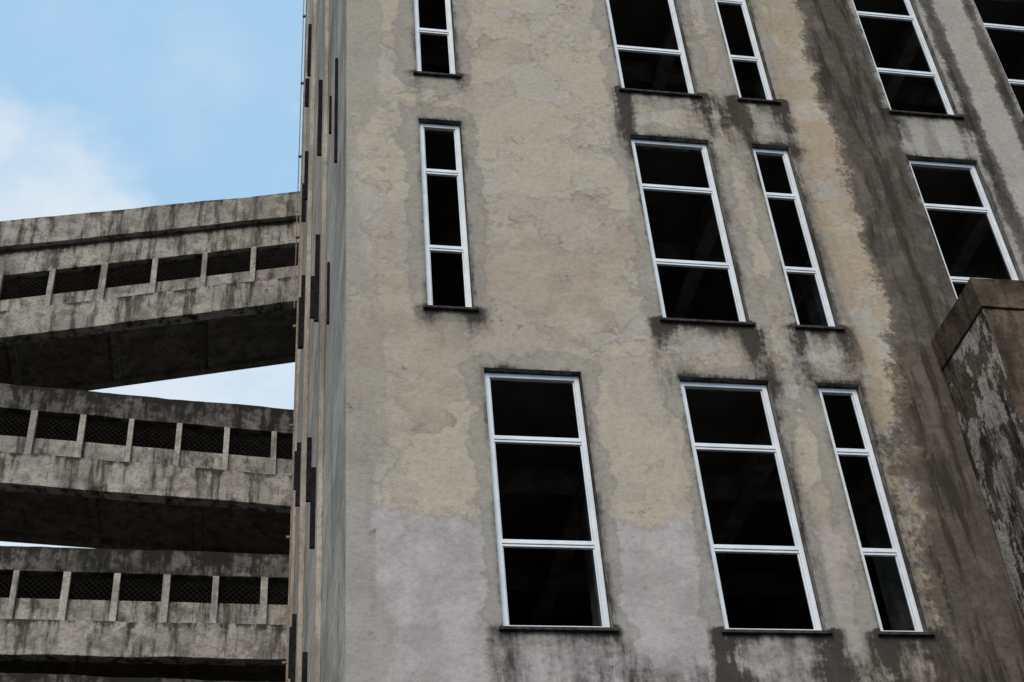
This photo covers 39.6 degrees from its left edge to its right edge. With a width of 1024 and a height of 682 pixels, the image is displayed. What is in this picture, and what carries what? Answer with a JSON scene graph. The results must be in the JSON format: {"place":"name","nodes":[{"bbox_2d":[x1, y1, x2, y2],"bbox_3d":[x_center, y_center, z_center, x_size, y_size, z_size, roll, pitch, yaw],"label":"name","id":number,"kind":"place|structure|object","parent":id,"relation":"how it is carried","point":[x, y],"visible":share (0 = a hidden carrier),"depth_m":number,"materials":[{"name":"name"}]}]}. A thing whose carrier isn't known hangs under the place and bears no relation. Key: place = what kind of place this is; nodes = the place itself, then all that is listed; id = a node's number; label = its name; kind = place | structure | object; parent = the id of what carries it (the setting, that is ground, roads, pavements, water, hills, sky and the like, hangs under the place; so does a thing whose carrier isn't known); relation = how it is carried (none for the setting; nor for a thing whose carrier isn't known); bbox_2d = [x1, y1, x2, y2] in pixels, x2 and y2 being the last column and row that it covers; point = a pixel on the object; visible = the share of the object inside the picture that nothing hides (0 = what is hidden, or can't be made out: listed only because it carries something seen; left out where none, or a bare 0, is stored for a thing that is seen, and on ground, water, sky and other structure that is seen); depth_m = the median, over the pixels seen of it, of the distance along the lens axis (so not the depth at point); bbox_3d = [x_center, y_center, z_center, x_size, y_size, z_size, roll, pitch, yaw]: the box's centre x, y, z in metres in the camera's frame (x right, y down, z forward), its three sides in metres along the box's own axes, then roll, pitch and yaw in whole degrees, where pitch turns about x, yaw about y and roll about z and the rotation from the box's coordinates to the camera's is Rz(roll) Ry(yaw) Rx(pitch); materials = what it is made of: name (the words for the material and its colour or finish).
{"place":"outdoors","nodes":[
{"label":"outdoors","id":0,"kind":"place"},
{"bbox_2d":[0,0,305,548],"label":"sky","id":1,"kind":"structure","parent":0,"point":[106,105],"materials":[{"name":"blue"}]},
{"bbox_2d":[418,0,1023,630],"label":"floor slabs","id":2,"kind":"structure","parent":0,"point":[534,410],"depth_m":19.65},
{"bbox_2d":[420,9,1023,630],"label":"interior beams","id":3,"kind":"structure","parent":2,"relation":"on","point":[746,487],"depth_m":19.69,"materials":[{"name":"concrete"}]},
{"bbox_2d":[932,278,1023,618],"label":"concrete stair block","id":4,"kind":"structure","parent":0,"point":[978,342],"depth_m":15.49,"materials":[{"name":"paint"}]},
{"label":"ground","id":5,"kind":"structure","parent":0,"visible":0},
{"bbox_2d":[287,0,329,681],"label":"side pilasters","id":6,"kind":"object","parent":5,"relation":"on","point":[318,528],"visible":0.83,"depth_m":24.17,"materials":[{"name":"grey concrete"}]},
{"bbox_2d":[293,0,346,681],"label":"side wall","id":7,"kind":"structure","parent":5,"relation":"on","point":[333,632],"depth_m":18.57,"materials":[{"name":"grey concrete"}]},
{"bbox_2d":[288,24,337,681],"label":"open window sashes","id":8,"kind":"object","parent":7,"relation":"attached to","point":[310,470],"visible":0.83,"depth_m":24.79,"materials":[{"name":"metal"}]},
{"bbox_2d":[345,0,1023,681],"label":"front wall","id":9,"kind":"structure","parent":5,"relation":"on","point":[541,108],"depth_m":16.15,"materials":[{"name":"paint"}]},
{"bbox_2d":[282,0,306,681],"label":"drain pipes","id":10,"kind":"object","parent":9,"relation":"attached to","point":[293,424],"visible":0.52,"depth_m":34.52,"materials":[{"name":"grey metal"}]},
{"bbox_2d":[413,71,964,636],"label":"window sills","id":11,"kind":"structure","parent":9,"relation":"attached to","point":[617,629],"depth_m":15.90,"materials":[{"name":"grey concrete"}]},
{"bbox_2d":[413,0,1023,631],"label":"window frames","id":12,"kind":"structure","parent":9,"relation":"in","point":[797,550],"depth_m":16.50,"materials":[{"name":"white metal"}]},
{"bbox_2d":[419,0,1023,631],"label":"window reveals","id":13,"kind":"structure","parent":9,"relation":"attached to","point":[827,290],"depth_m":17.11,"materials":[{"name":"grey concrete"}]},
{"bbox_3d":[-15.887,8.291,28.390,2.609,28.010,3.512,3,-39,-10],"label":"ramp pier","id":14,"kind":"object","parent":5,"relation":"on","visible":0},
{"bbox_2d":[0,672,253,681],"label":"concrete ramp","id":15,"kind":"structure","parent":14,"relation":"attached to","point":[15,677],"depth_m":29.11,"materials":[{"name":"concrete"}]},
{"bbox_2d":[0,545,288,681],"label":"concrete ramp","id":16,"kind":"structure","parent":14,"relation":"attached to","point":[149,613],"depth_m":30.47,"materials":[{"name":"concrete"}]},
{"bbox_2d":[0,383,293,553],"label":"concrete ramp","id":17,"kind":"structure","parent":14,"relation":"attached to","point":[92,469],"depth_m":33.13,"materials":[{"name":"concrete"}]},
{"bbox_2d":[0,192,299,390],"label":"concrete ramp","id":18,"kind":"structure","parent":14,"relation":"attached to","point":[103,300],"depth_m":36.36,"materials":[{"name":"concrete"}]}
]}

